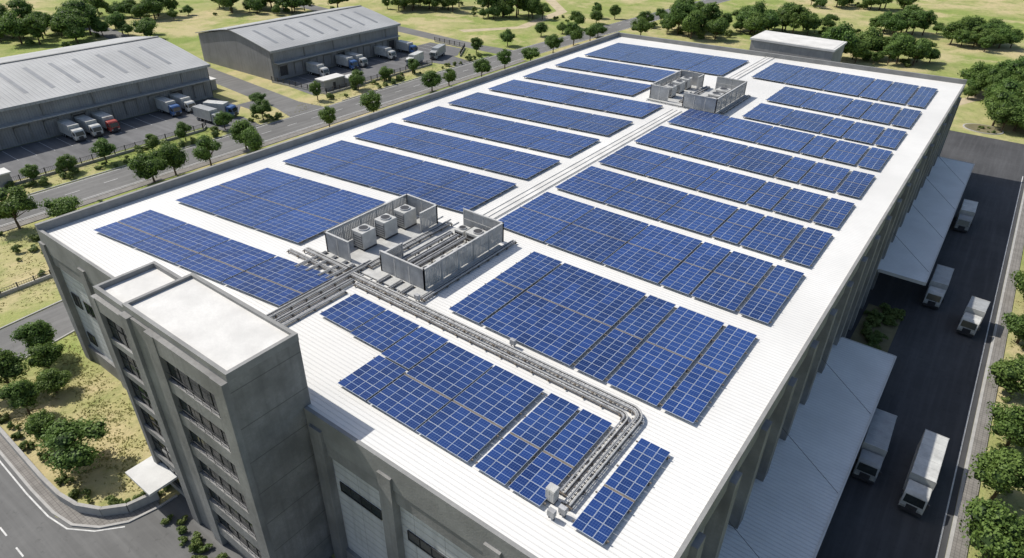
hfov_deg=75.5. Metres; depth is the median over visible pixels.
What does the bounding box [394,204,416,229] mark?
air conditioning unit
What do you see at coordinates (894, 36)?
tree
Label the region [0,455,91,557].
front road
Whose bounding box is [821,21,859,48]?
tree
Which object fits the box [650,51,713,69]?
solar panel array
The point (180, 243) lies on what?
solar panel array
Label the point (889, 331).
planting bed
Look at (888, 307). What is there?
shrub
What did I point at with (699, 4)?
tree
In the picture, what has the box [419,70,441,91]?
tree
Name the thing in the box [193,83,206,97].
dock door
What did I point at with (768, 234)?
solar panel array
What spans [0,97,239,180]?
yard
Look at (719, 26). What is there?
tree
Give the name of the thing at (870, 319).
shrub
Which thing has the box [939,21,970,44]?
tree
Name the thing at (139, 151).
shrub
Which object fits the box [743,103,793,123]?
solar panel array
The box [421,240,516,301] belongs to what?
pipe run
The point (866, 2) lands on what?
tree
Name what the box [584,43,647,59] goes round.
solar panel array
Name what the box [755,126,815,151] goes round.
solar panel array
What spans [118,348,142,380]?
window
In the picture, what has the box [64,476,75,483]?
shrub
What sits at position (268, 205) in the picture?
solar panel array
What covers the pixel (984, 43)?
tree
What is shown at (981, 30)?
tree
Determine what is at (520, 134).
solar panel array
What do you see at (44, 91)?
distribution warehouse
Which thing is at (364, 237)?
air conditioning unit
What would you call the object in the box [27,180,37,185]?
shrub
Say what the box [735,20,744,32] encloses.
tree
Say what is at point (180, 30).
ground
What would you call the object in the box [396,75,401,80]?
shrub
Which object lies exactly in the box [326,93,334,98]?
shrub
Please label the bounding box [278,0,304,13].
tree
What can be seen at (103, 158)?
fence
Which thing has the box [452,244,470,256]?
air conditioning unit
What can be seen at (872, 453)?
box truck
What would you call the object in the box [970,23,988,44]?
tree
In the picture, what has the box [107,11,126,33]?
tree
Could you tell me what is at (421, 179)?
solar panel array
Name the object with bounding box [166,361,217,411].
window
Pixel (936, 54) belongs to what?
tree
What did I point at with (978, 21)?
tree
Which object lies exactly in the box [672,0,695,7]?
tree
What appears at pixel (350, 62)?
box truck
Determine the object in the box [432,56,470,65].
yard access
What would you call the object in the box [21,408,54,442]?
tree
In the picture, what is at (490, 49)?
side road
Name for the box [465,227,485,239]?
air conditioning unit
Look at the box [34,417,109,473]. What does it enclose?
tree
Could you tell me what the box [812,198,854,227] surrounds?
solar panel array
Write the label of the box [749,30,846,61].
plant room
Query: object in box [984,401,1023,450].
tree
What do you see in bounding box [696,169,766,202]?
solar panel array
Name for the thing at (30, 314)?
kerb
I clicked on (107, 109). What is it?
dock door
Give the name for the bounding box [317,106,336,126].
tree
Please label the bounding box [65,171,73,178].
shrub
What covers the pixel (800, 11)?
tree
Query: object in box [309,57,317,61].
dock door
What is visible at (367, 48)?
dock door
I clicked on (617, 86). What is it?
solar panel array
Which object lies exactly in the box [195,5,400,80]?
distribution warehouse
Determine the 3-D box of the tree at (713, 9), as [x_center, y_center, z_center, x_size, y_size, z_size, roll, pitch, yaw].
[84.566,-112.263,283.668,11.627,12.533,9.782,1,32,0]
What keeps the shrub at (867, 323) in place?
on the planting bed
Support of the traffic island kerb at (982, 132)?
on the ground at (180, 30)
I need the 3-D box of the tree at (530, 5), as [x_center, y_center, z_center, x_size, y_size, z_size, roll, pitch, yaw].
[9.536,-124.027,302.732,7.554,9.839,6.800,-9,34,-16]
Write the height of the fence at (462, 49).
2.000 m
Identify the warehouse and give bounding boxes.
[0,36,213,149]
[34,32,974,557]
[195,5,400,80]
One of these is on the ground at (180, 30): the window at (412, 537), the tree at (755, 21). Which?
the tree at (755, 21)
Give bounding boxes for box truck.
[56,119,86,141]
[74,115,104,137]
[91,111,120,132]
[154,96,182,116]
[169,93,196,112]
[192,104,218,125]
[203,100,238,115]
[305,61,329,76]
[335,54,358,69]
[345,52,368,67]
[374,45,396,59]
[396,40,417,52]
[405,51,423,66]
[429,44,445,59]
[852,408,896,484]
[898,429,948,517]
[922,264,953,308]
[953,199,977,232]
[956,296,989,336]
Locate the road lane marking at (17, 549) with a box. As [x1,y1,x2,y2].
[0,527,23,556]
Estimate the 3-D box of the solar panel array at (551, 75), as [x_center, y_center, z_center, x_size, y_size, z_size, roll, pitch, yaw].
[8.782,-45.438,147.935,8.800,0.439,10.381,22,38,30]
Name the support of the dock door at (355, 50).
in the distribution warehouse at (281, 48)
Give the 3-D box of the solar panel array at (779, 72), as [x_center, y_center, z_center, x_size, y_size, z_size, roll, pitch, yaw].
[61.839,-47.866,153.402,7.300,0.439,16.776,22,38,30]
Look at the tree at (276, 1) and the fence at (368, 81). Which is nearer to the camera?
the fence at (368, 81)
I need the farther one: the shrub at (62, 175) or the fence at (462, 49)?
the fence at (462, 49)
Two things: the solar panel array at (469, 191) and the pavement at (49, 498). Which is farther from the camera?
the solar panel array at (469, 191)
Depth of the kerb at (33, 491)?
71.62 m
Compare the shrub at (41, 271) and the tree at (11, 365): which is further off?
the shrub at (41, 271)
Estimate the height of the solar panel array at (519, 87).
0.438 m
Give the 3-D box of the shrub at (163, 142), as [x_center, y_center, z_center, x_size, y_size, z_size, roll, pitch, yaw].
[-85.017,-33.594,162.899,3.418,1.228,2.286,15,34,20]
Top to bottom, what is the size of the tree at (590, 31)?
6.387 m
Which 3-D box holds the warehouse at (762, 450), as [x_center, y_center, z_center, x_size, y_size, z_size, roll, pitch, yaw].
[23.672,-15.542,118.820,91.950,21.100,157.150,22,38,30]
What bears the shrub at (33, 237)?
on the ground at (180, 30)
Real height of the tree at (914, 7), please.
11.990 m
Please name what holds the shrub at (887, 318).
on the planting bed
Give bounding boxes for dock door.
[13,124,33,141]
[43,117,59,134]
[71,111,86,122]
[98,105,115,117]
[123,99,139,114]
[147,94,160,108]
[171,88,183,94]
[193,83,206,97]
[278,64,288,76]
[294,60,303,72]
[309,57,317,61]
[323,54,332,65]
[350,47,358,53]
[363,44,371,55]
[387,39,395,48]
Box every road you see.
[0,0,728,226]
[0,302,73,357]
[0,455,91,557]
[85,27,322,116]
[300,5,511,53]
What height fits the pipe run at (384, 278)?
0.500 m
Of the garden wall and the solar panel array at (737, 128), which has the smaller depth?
the garden wall
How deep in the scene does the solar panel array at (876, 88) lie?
142.53 m
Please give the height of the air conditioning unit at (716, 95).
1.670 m
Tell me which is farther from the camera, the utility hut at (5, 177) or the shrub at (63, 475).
the utility hut at (5, 177)
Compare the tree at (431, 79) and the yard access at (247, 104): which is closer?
the yard access at (247, 104)
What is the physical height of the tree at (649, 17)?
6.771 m
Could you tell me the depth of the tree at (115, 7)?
290.35 m
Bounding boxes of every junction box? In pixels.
[414,293,420,302]
[509,338,516,347]
[547,507,556,520]
[558,504,567,517]
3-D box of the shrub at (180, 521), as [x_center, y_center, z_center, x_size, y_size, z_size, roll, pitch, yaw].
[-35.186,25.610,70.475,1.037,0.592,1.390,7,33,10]
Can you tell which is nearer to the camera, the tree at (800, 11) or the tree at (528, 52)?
the tree at (528, 52)
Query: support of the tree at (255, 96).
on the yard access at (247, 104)
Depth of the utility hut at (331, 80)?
205.12 m
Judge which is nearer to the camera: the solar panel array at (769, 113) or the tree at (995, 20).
the solar panel array at (769, 113)
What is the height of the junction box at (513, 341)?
0.950 m
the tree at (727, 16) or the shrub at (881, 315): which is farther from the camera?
the tree at (727, 16)
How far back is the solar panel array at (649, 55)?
164.31 m
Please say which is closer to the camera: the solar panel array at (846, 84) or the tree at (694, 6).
the solar panel array at (846, 84)
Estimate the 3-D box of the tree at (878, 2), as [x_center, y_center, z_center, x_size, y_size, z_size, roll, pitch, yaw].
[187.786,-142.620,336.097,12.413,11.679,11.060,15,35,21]
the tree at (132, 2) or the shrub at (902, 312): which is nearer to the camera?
the shrub at (902, 312)
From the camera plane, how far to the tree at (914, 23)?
282.00 m
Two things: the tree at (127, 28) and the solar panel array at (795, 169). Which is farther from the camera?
the tree at (127, 28)
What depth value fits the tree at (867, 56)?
244.89 m
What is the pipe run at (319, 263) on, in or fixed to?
on the warehouse at (762, 450)
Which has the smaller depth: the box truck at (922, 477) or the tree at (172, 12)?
the box truck at (922, 477)
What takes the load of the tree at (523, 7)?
on the ground at (180, 30)
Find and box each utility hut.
[0,167,11,189]
[209,76,216,90]
[315,73,344,90]
[343,74,353,86]
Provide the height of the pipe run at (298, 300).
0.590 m
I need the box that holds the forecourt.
[56,494,332,557]
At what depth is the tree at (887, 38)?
247.20 m
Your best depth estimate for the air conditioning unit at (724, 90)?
135.17 m
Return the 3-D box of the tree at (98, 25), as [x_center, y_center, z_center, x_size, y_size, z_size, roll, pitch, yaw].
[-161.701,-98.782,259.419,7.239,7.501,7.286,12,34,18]
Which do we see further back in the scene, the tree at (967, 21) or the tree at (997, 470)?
the tree at (967, 21)
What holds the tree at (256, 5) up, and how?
on the ground at (180, 30)
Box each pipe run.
[266,260,373,318]
[275,278,355,322]
[283,290,347,325]
[286,248,341,276]
[294,250,328,266]
[302,247,351,271]
[305,255,338,270]
[317,260,349,275]
[325,263,355,281]
[349,272,642,510]
[353,282,628,497]
[366,221,452,268]
[376,274,392,285]
[387,279,404,289]
[399,284,415,295]
[401,231,453,260]
[408,233,460,263]
[414,236,467,266]
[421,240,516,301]
[679,86,710,101]
[720,95,750,114]
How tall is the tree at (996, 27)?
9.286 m
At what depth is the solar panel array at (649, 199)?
93.34 m
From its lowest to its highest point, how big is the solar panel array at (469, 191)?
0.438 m
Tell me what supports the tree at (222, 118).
on the yard access at (229, 125)
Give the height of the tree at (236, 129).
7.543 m
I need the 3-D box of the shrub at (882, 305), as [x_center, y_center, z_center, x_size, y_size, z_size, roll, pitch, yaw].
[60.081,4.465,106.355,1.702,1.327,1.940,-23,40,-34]
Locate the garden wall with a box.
[0,427,159,516]
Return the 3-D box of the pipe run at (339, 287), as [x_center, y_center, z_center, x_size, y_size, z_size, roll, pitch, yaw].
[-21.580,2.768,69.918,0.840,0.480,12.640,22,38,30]
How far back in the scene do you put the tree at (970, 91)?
206.08 m
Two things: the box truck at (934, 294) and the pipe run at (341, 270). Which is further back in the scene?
the box truck at (934, 294)
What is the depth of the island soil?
183.29 m
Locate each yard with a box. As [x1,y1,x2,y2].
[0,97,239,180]
[276,42,460,95]
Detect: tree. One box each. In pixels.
[0,3,9,16]
[0,10,31,43]
[0,185,40,228]
[0,348,28,386]
[0,379,40,414]
[5,0,33,17]
[9,319,57,347]
[18,164,40,180]
[21,16,46,44]
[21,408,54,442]
[24,11,46,38]
[24,341,64,369]
[33,367,72,393]
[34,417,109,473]
[36,11,51,34]
[39,195,82,217]
[48,6,90,39]
[51,24,63,36]
[54,154,77,167]
[55,0,74,13]
[63,23,86,43]
[67,0,100,34]
[83,0,106,16]
[88,137,115,162]
[90,17,109,36]
[103,13,120,28]
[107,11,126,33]
[108,1,126,12]
[120,24,133,35]
[124,3,133,17]
[125,0,135,4]
[127,149,170,181]
[130,5,146,19]
[130,19,157,35]
[136,0,164,18]
[141,17,155,24]
[144,133,159,151]
[155,143,188,174]
[160,0,178,9]
[165,8,177,18]
[174,121,191,140]
[182,4,193,14]
[192,135,221,165]
[213,111,234,128]
[217,0,238,13]
[227,119,256,148]
[241,1,250,11]
[241,127,263,151]
[247,0,263,13]
[248,92,266,102]
[249,99,271,119]
[259,0,268,9]
[270,0,283,9]
[271,4,280,12]
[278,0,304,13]
[302,0,312,10]
[309,80,321,99]
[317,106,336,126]
[327,0,348,7]
[348,69,365,89]
[359,90,381,111]
[378,66,395,79]
[381,0,390,8]
[388,0,406,10]
[406,0,419,10]
[407,58,420,73]
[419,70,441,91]
[420,0,440,8]
[427,0,439,10]
[440,0,456,9]
[442,68,456,85]
[446,0,459,11]
[470,37,483,52]
[473,58,491,76]
[474,0,497,16]
[478,7,486,17]
[485,6,502,18]
[491,0,511,16]
[496,49,511,68]
[498,29,515,45]
[502,0,525,17]
[504,6,514,18]
[518,0,529,16]
[520,47,540,60]
[525,0,540,18]
[534,2,551,19]
[534,22,548,35]
[544,33,563,52]
[556,22,566,33]
[563,22,583,44]
[569,10,585,23]
[583,25,597,40]
[589,10,603,21]
[590,22,607,36]
[592,2,601,11]
[608,5,621,18]
[630,16,653,34]
[636,10,654,21]
[655,8,668,20]
[659,18,676,29]
[662,12,670,30]
[669,1,694,34]
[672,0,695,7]
[681,10,703,38]
[681,24,698,36]
[682,4,704,20]
[694,1,703,9]
[701,1,723,31]
[703,17,729,39]
[722,12,732,26]
[731,5,747,19]
[734,6,767,33]
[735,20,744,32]
[742,0,767,31]
[742,11,768,35]
[758,9,781,29]
[774,6,797,32]
[778,2,796,30]
[788,4,808,33]
[801,13,824,34]
[814,0,827,7]
[820,27,830,31]
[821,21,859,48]
[822,13,839,26]
[837,0,848,7]
[847,39,871,62]
[855,26,890,51]
[861,0,870,5]
[863,49,873,60]
[868,18,880,28]
[871,52,881,63]
[872,0,892,9]
[876,11,894,32]
[878,37,890,51]
[880,12,908,35]
[880,42,899,64]
[889,35,916,63]
[891,32,908,59]
[895,8,918,31]
[895,15,909,32]
[896,0,918,9]
[904,4,924,31]
[905,9,926,34]
[905,38,931,65]
[916,39,935,61]
[917,10,937,35]
[926,48,940,62]
[933,22,944,33]
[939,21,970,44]
[951,30,978,46]
[957,61,991,79]
[958,15,975,29]
[959,495,1023,557]
[962,85,978,98]
[966,75,986,95]
[966,446,1023,499]
[969,15,986,30]
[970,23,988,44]
[971,26,989,46]
[975,66,1009,99]
[978,28,1006,43]
[978,36,994,51]
[980,87,1021,125]
[981,82,1000,98]
[984,18,1004,25]
[984,22,1013,44]
[984,64,1000,70]
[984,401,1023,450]
[987,354,1023,397]
[988,78,1023,97]
[988,106,1021,131]
[995,27,1020,48]
[997,55,1023,76]
[998,101,1023,131]
[1001,312,1023,343]
[1007,66,1023,84]
[1009,28,1023,47]
[1010,270,1023,294]
[1015,85,1023,101]
[1017,117,1023,128]
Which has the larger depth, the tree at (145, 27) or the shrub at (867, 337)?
the tree at (145, 27)
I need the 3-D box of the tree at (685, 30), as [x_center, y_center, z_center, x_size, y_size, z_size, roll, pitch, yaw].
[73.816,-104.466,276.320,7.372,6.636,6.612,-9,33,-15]
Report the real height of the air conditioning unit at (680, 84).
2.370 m
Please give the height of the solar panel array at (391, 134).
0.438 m
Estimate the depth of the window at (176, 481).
72.13 m
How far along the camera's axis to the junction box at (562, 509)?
47.58 m
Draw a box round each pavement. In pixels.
[0,60,526,231]
[0,435,159,525]
[949,201,1023,557]
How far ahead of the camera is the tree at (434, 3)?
314.25 m
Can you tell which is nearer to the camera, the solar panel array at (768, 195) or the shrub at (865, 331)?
the solar panel array at (768, 195)
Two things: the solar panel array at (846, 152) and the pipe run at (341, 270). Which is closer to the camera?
the pipe run at (341, 270)
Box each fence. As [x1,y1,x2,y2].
[0,270,51,296]
[11,123,203,184]
[271,76,326,94]
[326,59,431,93]
[434,37,462,47]
[460,43,464,55]
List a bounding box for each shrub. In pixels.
[1,413,9,420]
[4,180,14,188]
[6,421,14,428]
[10,244,22,252]
[15,431,23,438]
[18,440,32,449]
[24,39,35,44]
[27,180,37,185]
[27,244,37,251]
[29,234,39,241]
[37,269,45,276]
[38,176,49,185]
[39,452,51,460]
[54,478,61,485]
[55,166,66,173]
[59,172,66,177]
[60,41,69,46]
[60,473,67,480]
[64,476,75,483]
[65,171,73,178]
[68,167,79,173]
[68,488,79,499]
[80,489,90,497]
[107,495,114,504]
[134,145,142,149]
[135,149,143,154]
[160,140,170,144]
[160,514,173,524]
[176,515,187,524]
[176,526,187,534]
[177,140,185,146]
[178,536,188,546]
[187,538,201,552]
[190,137,196,144]
[190,531,202,542]
[195,543,213,554]
[210,126,218,130]
[211,130,219,137]
[215,552,228,557]
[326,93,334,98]
[350,82,357,89]
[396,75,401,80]
[676,27,682,33]
[695,29,706,38]
[724,29,733,36]
[856,4,867,8]
[861,325,871,335]
[863,321,872,327]
[865,314,881,326]
[865,334,874,340]
[868,336,879,345]
[869,308,878,316]
[869,336,879,345]
[872,321,880,326]
[874,312,884,319]
[876,332,888,341]
[879,302,890,308]
[882,305,891,311]
[882,315,895,325]
[884,315,895,324]
[889,308,903,320]
[889,319,897,325]
[894,308,905,316]
[899,58,910,63]
[997,443,1005,448]
[1001,396,1011,402]
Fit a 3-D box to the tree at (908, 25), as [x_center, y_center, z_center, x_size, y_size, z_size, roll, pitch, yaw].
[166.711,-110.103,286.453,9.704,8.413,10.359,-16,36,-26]
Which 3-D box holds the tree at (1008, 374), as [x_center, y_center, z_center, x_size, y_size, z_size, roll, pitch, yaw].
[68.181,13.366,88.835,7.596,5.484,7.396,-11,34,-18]
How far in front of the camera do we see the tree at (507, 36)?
255.88 m
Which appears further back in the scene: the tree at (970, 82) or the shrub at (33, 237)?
the tree at (970, 82)
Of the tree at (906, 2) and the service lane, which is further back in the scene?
the tree at (906, 2)
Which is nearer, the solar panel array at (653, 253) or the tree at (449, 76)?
the solar panel array at (653, 253)
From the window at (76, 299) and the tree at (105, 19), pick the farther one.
the tree at (105, 19)
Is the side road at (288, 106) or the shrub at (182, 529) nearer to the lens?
the shrub at (182, 529)
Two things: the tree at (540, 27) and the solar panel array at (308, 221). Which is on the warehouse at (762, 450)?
the solar panel array at (308, 221)
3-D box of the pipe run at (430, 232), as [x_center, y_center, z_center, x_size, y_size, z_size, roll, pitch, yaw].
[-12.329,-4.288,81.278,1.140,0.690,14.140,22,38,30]
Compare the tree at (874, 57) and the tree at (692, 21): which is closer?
the tree at (874, 57)
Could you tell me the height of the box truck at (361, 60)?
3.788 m
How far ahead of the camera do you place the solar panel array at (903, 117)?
125.76 m
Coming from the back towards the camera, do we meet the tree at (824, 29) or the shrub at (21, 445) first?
the tree at (824, 29)
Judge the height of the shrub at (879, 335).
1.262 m
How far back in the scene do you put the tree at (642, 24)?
270.94 m
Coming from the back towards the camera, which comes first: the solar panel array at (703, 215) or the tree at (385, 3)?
the tree at (385, 3)
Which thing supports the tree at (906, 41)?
on the ground at (180, 30)
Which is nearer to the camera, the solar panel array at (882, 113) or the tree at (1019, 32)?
the solar panel array at (882, 113)
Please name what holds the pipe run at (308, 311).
on the warehouse at (762, 450)
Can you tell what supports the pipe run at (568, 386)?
on the warehouse at (762, 450)
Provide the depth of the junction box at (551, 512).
47.34 m
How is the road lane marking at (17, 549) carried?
on the front road at (29, 527)
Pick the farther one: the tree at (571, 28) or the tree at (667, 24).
the tree at (667, 24)
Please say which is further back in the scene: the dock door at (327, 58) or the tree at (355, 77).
the dock door at (327, 58)
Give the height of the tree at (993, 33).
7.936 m
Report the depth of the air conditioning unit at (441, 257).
76.33 m
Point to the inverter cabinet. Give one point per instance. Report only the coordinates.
(552, 493)
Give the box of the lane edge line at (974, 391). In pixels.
[935,176,1022,557]
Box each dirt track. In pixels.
[460,0,566,31]
[959,93,985,104]
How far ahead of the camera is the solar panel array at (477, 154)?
106.66 m
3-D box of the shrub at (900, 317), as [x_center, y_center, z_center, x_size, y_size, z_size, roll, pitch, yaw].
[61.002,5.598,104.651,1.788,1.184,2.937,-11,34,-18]
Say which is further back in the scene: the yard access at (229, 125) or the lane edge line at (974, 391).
the yard access at (229, 125)
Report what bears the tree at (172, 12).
on the ground at (180, 30)
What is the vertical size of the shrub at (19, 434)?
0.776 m
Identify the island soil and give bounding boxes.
[964,124,1001,133]
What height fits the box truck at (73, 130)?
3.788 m
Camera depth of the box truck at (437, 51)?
238.75 m
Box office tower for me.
[90,261,333,557]
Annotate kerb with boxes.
[0,59,521,227]
[0,300,61,328]
[0,450,177,528]
[24,330,74,358]
[27,123,266,194]
[342,56,488,100]
[945,191,1023,557]
[963,123,1003,134]
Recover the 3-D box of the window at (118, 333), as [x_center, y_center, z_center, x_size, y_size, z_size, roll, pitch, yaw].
[-36.117,5.229,61.570,5.560,2.960,0.100,22,38,30]
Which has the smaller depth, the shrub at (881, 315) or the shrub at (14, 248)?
the shrub at (881, 315)
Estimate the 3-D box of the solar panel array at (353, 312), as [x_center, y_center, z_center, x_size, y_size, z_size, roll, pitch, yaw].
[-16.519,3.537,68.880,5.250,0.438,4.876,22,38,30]
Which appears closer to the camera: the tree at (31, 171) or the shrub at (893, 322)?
the shrub at (893, 322)
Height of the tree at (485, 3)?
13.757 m
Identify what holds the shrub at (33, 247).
on the ground at (180, 30)
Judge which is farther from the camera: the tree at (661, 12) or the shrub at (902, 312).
the tree at (661, 12)
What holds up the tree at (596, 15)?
on the ground at (180, 30)
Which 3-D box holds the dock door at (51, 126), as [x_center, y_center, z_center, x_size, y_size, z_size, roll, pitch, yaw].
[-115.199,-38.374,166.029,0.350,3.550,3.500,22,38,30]
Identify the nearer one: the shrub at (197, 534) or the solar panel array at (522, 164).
the shrub at (197, 534)
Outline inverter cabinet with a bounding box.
[545,482,559,504]
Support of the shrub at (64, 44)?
on the ground at (180, 30)
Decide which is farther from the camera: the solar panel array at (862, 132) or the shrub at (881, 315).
the solar panel array at (862, 132)
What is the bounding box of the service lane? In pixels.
[816,130,1023,557]
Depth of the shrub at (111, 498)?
72.11 m
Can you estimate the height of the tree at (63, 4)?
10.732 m
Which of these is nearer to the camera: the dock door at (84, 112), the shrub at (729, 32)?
the dock door at (84, 112)
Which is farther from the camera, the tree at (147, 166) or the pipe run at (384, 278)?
the tree at (147, 166)
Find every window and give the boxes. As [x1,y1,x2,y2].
[71,292,83,309]
[83,301,96,319]
[86,331,97,346]
[106,317,131,350]
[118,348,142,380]
[129,378,153,410]
[140,407,162,436]
[150,434,172,463]
[160,460,181,487]
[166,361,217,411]
[178,397,228,446]
[189,430,237,477]
[199,460,246,507]
[208,487,254,534]
[217,514,261,557]
[340,481,382,519]
[407,530,446,557]
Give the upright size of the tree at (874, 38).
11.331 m
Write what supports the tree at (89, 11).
on the ground at (180, 30)
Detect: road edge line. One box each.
[0,461,124,531]
[1,2,720,225]
[31,0,701,195]
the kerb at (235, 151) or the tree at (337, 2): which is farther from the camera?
the tree at (337, 2)
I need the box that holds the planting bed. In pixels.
[850,304,900,351]
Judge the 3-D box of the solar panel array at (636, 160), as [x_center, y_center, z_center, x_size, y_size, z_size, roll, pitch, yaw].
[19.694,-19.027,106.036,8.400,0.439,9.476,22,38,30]
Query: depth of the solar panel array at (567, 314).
69.19 m
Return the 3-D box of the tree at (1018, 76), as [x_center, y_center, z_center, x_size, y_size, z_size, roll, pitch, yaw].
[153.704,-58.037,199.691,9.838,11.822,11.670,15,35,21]
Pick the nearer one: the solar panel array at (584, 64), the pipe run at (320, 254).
the pipe run at (320, 254)
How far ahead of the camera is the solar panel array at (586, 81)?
143.94 m
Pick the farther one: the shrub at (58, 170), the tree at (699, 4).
the tree at (699, 4)
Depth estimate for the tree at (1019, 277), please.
107.25 m
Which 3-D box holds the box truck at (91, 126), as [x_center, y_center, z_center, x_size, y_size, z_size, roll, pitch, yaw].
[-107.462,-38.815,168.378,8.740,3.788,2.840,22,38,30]
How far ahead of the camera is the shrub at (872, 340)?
98.36 m
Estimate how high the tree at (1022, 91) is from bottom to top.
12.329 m
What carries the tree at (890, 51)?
on the ground at (180, 30)
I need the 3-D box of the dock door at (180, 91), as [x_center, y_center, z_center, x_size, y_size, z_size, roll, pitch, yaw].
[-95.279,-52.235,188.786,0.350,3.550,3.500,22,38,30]
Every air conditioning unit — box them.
[352,223,376,250]
[374,213,397,239]
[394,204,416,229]
[435,254,452,269]
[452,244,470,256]
[454,225,470,236]
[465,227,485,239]
[664,84,676,97]
[672,80,685,93]
[680,76,692,89]
[708,91,723,102]
[715,87,730,97]
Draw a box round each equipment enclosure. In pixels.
[324,194,503,297]
[646,70,746,113]
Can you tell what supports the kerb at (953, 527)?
on the ground at (180, 30)
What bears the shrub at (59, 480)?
on the ground at (180, 30)
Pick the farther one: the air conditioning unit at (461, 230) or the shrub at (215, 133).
the shrub at (215, 133)
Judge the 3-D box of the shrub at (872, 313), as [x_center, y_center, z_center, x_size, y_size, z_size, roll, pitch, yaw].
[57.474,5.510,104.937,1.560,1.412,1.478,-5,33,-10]
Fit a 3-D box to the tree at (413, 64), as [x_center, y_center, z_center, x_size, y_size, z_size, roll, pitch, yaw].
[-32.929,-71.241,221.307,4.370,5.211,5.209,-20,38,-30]
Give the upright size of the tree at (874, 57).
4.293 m
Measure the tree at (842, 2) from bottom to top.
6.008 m
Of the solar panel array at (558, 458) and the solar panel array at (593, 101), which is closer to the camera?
the solar panel array at (558, 458)
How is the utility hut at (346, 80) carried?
on the ground at (180, 30)
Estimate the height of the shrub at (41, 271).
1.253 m
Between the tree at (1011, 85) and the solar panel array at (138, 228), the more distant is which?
the tree at (1011, 85)
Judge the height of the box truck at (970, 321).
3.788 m
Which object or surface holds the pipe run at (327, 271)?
on the warehouse at (762, 450)
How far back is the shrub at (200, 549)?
67.42 m
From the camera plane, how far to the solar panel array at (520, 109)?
126.89 m
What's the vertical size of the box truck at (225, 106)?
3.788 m
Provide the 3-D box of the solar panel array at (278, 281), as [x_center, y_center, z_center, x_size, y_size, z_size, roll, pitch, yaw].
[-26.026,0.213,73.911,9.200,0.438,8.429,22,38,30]
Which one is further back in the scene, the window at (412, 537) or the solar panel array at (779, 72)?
the solar panel array at (779, 72)
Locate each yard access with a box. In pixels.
[207,116,261,131]
[238,101,261,108]
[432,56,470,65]
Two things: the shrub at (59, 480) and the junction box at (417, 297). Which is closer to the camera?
the junction box at (417, 297)
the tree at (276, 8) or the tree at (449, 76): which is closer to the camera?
the tree at (449, 76)
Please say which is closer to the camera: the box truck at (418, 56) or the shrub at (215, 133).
the shrub at (215, 133)
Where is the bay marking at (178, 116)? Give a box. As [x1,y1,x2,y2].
[2,47,430,158]
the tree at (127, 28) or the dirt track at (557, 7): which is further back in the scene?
the dirt track at (557, 7)
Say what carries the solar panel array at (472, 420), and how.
on the warehouse at (762, 450)
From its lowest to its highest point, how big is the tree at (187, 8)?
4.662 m
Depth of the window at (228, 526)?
64.64 m
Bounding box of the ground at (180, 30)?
[0,0,1023,557]
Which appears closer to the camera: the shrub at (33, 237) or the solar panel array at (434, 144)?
the solar panel array at (434, 144)
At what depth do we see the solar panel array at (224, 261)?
77.15 m
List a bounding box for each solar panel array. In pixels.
[94,210,186,244]
[131,223,229,262]
[175,239,276,281]
[176,168,301,212]
[213,178,340,226]
[222,256,333,305]
[253,189,385,242]
[282,140,379,172]
[320,294,385,330]
[324,150,423,185]
[338,355,406,399]
[350,310,419,350]
[353,123,429,145]
[367,342,493,429]
[368,161,470,197]
[381,326,448,368]
[394,131,471,156]
[402,106,473,127]
[416,365,543,461]
[419,173,515,211]
[436,141,515,167]
[440,114,513,136]
[448,92,511,110]
[449,251,561,322]
[474,393,579,484]
[481,263,645,365]
[482,122,557,146]
[482,151,559,179]
[485,99,551,118]
[488,80,547,95]
[499,192,594,241]
[509,409,611,505]
[522,68,579,82]
[524,86,584,102]
[525,106,591,126]
[526,131,599,156]
[545,207,648,262]
[555,166,636,201]
[556,57,608,70]
[557,73,614,88]
[562,92,622,109]
[568,114,632,135]
[571,438,669,544]
[574,295,675,380]
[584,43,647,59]
[588,62,642,76]
[595,79,650,95]
[599,145,670,174]
[602,225,701,282]
[603,99,662,117]
[604,179,687,218]
[607,306,723,406]
[616,47,680,64]
[625,67,674,80]
[634,126,701,152]
[645,157,718,188]
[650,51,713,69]
[658,194,737,234]
[660,242,730,293]
[661,324,757,422]
[667,108,728,131]
[679,136,747,164]
[687,56,748,75]
[691,251,773,310]
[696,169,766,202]
[709,117,772,141]
[711,208,764,243]
[726,146,792,175]
[738,265,804,322]
[739,216,804,256]
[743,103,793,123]
[746,182,791,209]
[751,62,803,82]
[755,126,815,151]
[766,87,815,106]
[773,188,828,219]
[774,157,815,181]
[778,110,834,131]
[782,227,832,265]
[784,67,840,89]
[799,162,850,190]
[800,92,852,113]
[800,135,837,156]
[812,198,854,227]
[820,118,854,136]
[822,73,874,95]
[823,140,869,164]
[836,170,875,197]
[839,99,873,117]
[841,122,884,143]
[857,147,891,170]
[859,79,893,99]
[861,103,901,123]
[874,128,905,148]
[879,82,918,103]
[890,108,921,127]
[907,86,936,107]
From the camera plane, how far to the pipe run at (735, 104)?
131.62 m
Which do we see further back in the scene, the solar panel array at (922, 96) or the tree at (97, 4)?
the tree at (97, 4)
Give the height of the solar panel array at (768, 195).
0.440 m
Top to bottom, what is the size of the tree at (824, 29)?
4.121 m
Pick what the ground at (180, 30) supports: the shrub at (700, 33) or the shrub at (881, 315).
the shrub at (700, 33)
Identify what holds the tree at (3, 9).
on the ground at (180, 30)
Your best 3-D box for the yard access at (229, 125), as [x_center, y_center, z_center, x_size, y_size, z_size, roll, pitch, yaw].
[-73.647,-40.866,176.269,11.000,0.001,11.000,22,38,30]

